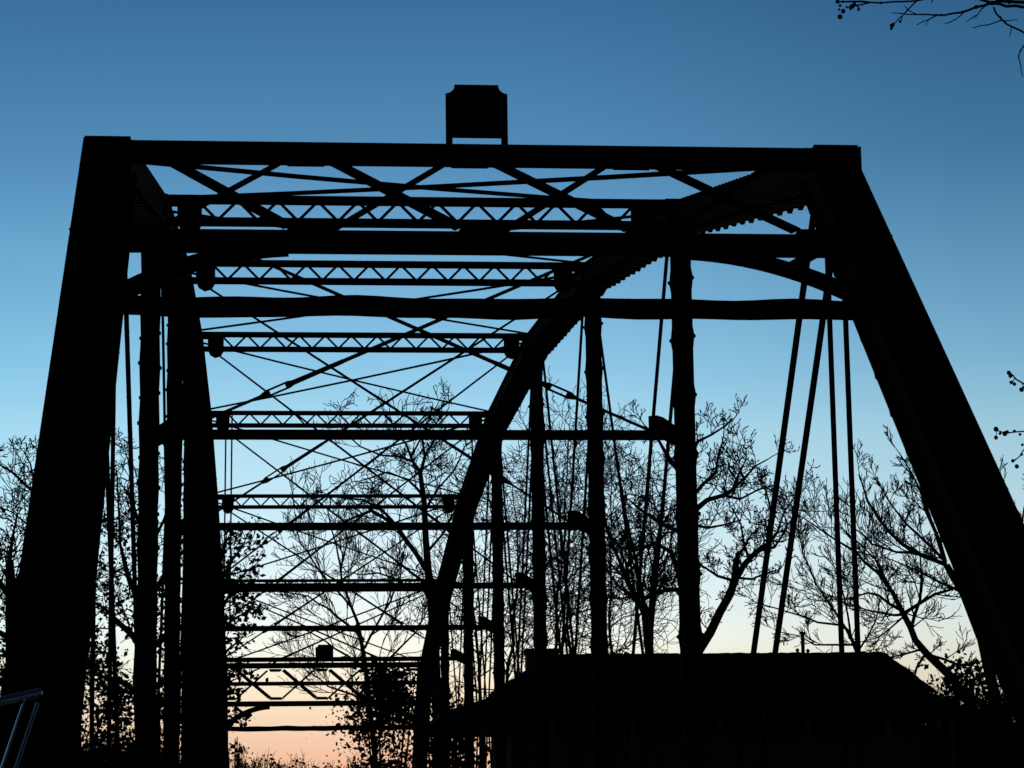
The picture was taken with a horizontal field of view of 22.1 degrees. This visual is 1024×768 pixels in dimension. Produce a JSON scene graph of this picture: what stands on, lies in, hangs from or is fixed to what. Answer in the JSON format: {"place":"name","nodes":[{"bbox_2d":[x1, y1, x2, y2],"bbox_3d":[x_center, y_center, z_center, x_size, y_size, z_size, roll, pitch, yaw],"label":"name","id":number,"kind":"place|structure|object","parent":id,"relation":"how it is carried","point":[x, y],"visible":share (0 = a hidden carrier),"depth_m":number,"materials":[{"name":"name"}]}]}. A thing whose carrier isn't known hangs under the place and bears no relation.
{"place":"outdoors","nodes":[
{"label":"outdoors","id":0,"kind":"place"},
{"bbox_2d":[0,0,1023,767],"label":"sky","id":1,"kind":"structure","parent":0,"point":[934,111],"materials":[{"name":"blue"}]},
{"bbox_2d":[103,722,1014,766],"bbox_3d":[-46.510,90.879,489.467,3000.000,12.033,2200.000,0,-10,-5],"label":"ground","id":2,"kind":"structure","parent":0,"point":[928,749],"depth_m":88.85,"materials":[{"name":"black plant"}]},
{"bbox_2d":[0,629,9,694],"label":"edge shrub","id":3,"kind":"object","parent":2,"relation":"on","point":[3,651],"visible":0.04,"depth_m":72.58,"materials":[{"name":"black plant"}]},
{"bbox_2d":[0,688,42,767],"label":"pipe barrier","id":4,"kind":"object","parent":2,"relation":"on","point":[20,732],"visible":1,"depth_m":8.23,"materials":[{"name":"metal"}]},
{"bbox_2d":[0,435,81,763],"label":"tall tree","id":5,"kind":"object","parent":2,"relation":"on","point":[23,482],"visible":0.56,"depth_m":83.58,"materials":[{"name":"black plant"}]},
{"bbox_2d":[0,468,136,703],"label":"dense tree","id":6,"kind":"object","parent":2,"relation":"on","point":[8,586],"visible":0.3,"depth_m":75.38,"materials":[{"name":"black plant"}]},
{"bbox_2d":[77,660,162,767],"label":"bank shrub","id":7,"kind":"object","parent":2,"relation":"on","point":[100,745],"visible":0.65,"depth_m":72.51,"materials":[{"name":"black plant"}]},
{"bbox_2d":[122,668,181,767],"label":"broad shrub","id":8,"kind":"object","parent":2,"relation":"on","point":[161,705],"visible":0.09,"depth_m":75.69,"materials":[{"name":"black plant"}]},
{"bbox_2d":[81,427,282,732],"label":"leafy tree","id":9,"kind":"object","parent":2,"relation":"on","point":[128,629],"visible":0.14,"depth_m":79.20,"materials":[{"name":"black plant"}]},
{"bbox_2d":[228,707,254,767],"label":"shrub","id":10,"kind":"object","parent":2,"relation":"on","point":[237,752],"visible":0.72,"depth_m":74.87,"materials":[{"name":"black plant"}]},
{"bbox_2d":[221,517,272,700],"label":"leafy tree","id":11,"kind":"object","parent":2,"relation":"on","point":[233,691],"visible":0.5,"depth_m":77.48,"materials":[{"name":"black plant"}]},
{"bbox_2d":[232,456,479,767],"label":"spreading tree","id":12,"kind":"object","parent":2,"relation":"on","point":[358,634],"visible":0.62,"depth_m":103.89,"materials":[{"name":"black plant"}]},
{"bbox_2d":[297,379,491,767],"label":"bare tree","id":13,"kind":"object","parent":2,"relation":"on","point":[426,565],"visible":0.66,"depth_m":92.82,"materials":[{"name":"black plant"}]},
{"bbox_2d":[309,648,491,767],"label":"evergreen shrub","id":14,"kind":"object","parent":2,"relation":"on","point":[382,716],"visible":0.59,"depth_m":79.09,"materials":[{"name":"black plant"}]},
{"bbox_2d":[410,684,490,767],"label":"dark shrub","id":15,"kind":"object","parent":2,"relation":"on","point":[452,706],"visible":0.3,"depth_m":83.31,"materials":[{"name":"black plant"}]},
{"bbox_2d":[403,444,580,753],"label":"sapling","id":16,"kind":"object","parent":2,"relation":"on","point":[459,482],"visible":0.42,"depth_m":96.30,"materials":[{"name":"black plant"}]},
{"bbox_2d":[420,441,636,701],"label":"sapling","id":17,"kind":"object","parent":2,"relation":"on","point":[508,674],"visible":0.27,"depth_m":100.59,"materials":[{"name":"black plant"}]},
{"bbox_2d":[450,406,641,697],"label":"sapling","id":18,"kind":"object","parent":2,"relation":"on","point":[564,506],"visible":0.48,"depth_m":97.73,"materials":[{"name":"black plant"}]},
{"bbox_2d":[77,671,1020,767],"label":"undergrowth","id":19,"kind":"object","parent":2,"relation":"on","point":[351,765],"visible":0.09,"depth_m":112.17,"materials":[{"name":"black plant"}]},
{"bbox_2d":[463,366,707,663],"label":"sapling","id":20,"kind":"object","parent":2,"relation":"on","point":[566,494],"visible":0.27,"depth_m":102.39,"materials":[{"name":"black plant"}]},
{"bbox_2d":[478,402,714,653],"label":"sapling","id":21,"kind":"object","parent":2,"relation":"on","point":[608,610],"visible":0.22,"depth_m":107.81,"materials":[{"name":"black plant"}]},
{"bbox_2d":[609,637,629,653],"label":"round shrub","id":22,"kind":"object","parent":2,"relation":"on","point":[625,652],"visible":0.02,"depth_m":86.43,"materials":[{"name":"black plant"}]},
{"bbox_2d":[545,442,710,653],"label":"forked tree","id":23,"kind":"object","parent":2,"relation":"on","point":[625,574],"visible":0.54,"depth_m":94.96,"materials":[{"name":"black plant"}]},
{"bbox_2d":[570,441,722,652],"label":"straight tree","id":24,"kind":"object","parent":2,"relation":"on","point":[663,536],"visible":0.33,"depth_m":99.64,"materials":[{"name":"black plant"}]},
{"bbox_2d":[430,632,964,767],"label":"house","id":25,"kind":"structure","parent":2,"relation":"on","point":[901,703],"depth_m":74.32,"materials":[{"name":"black"}]},
{"bbox_2d":[511,720,534,754],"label":"window","id":26,"kind":"structure","parent":25,"relation":"in","point":[529,724],"depth_m":73.74,"materials":[{"name":"black glass"}]},
{"bbox_2d":[609,720,621,754],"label":"window","id":27,"kind":"structure","parent":25,"relation":"in","point":[614,725],"depth_m":73.97,"materials":[{"name":"black glass"}]},
{"bbox_2d":[755,720,781,754],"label":"window","id":28,"kind":"structure","parent":25,"relation":"in","point":[773,741],"depth_m":74.37,"materials":[{"name":"black glass"}]},
{"bbox_2d":[864,720,885,754],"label":"window","id":29,"kind":"structure","parent":25,"relation":"in","point":[874,741],"depth_m":74.66,"materials":[{"name":"black glass"}]},
{"bbox_2d":[607,393,820,652],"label":"crooked tree","id":30,"kind":"object","parent":2,"relation":"on","point":[736,572],"visible":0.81,"depth_m":89.52,"materials":[{"name":"black plant"}]},
{"bbox_2d":[724,480,900,652],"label":"twiggy tree","id":31,"kind":"object","parent":2,"relation":"on","point":[830,604],"visible":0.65,"depth_m":91.51,"materials":[{"name":"black plant"}]},
{"bbox_2d":[769,473,980,708],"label":"leaning tree","id":32,"kind":"object","parent":2,"relation":"on","point":[930,657],"visible":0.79,"depth_m":87.64,"materials":[{"name":"black plant"}]},
{"bbox_2d":[803,425,1023,704],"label":"fan tree","id":33,"kind":"object","parent":2,"relation":"on","point":[913,551],"visible":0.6,"depth_m":83.72,"materials":[{"name":"black plant"}]},
{"bbox_2d":[835,0,1023,468],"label":"seed ball tree","id":34,"kind":"object","parent":2,"relation":"on","point":[991,3],"visible":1,"depth_m":11.71,"materials":[{"name":"black plant"}]},
{"bbox_2d":[920,647,1019,767],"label":"tangled shrub","id":35,"kind":"object","parent":2,"relation":"on","point":[967,690],"visible":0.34,"depth_m":81.12,"materials":[{"name":"black plant"}]},
{"bbox_2d":[924,680,1023,767],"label":"spreading shrub","id":36,"kind":"object","parent":2,"relation":"on","point":[996,728],"visible":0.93,"depth_m":78.75,"materials":[{"name":"black plant"}]},
{"bbox_3d":[0.546,6.082,8.985,6.400,5.380,1.500,0,-10,-5],"label":"concrete abutment","id":37,"kind":"object","parent":2,"relation":"on","visible":0},
{"bbox_2d":[0,84,1023,767],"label":"truss bridge","id":38,"kind":"structure","parent":37,"relation":"on","point":[124,202],"depth_m":19.21,"materials":[{"name":"paint"}]}
]}

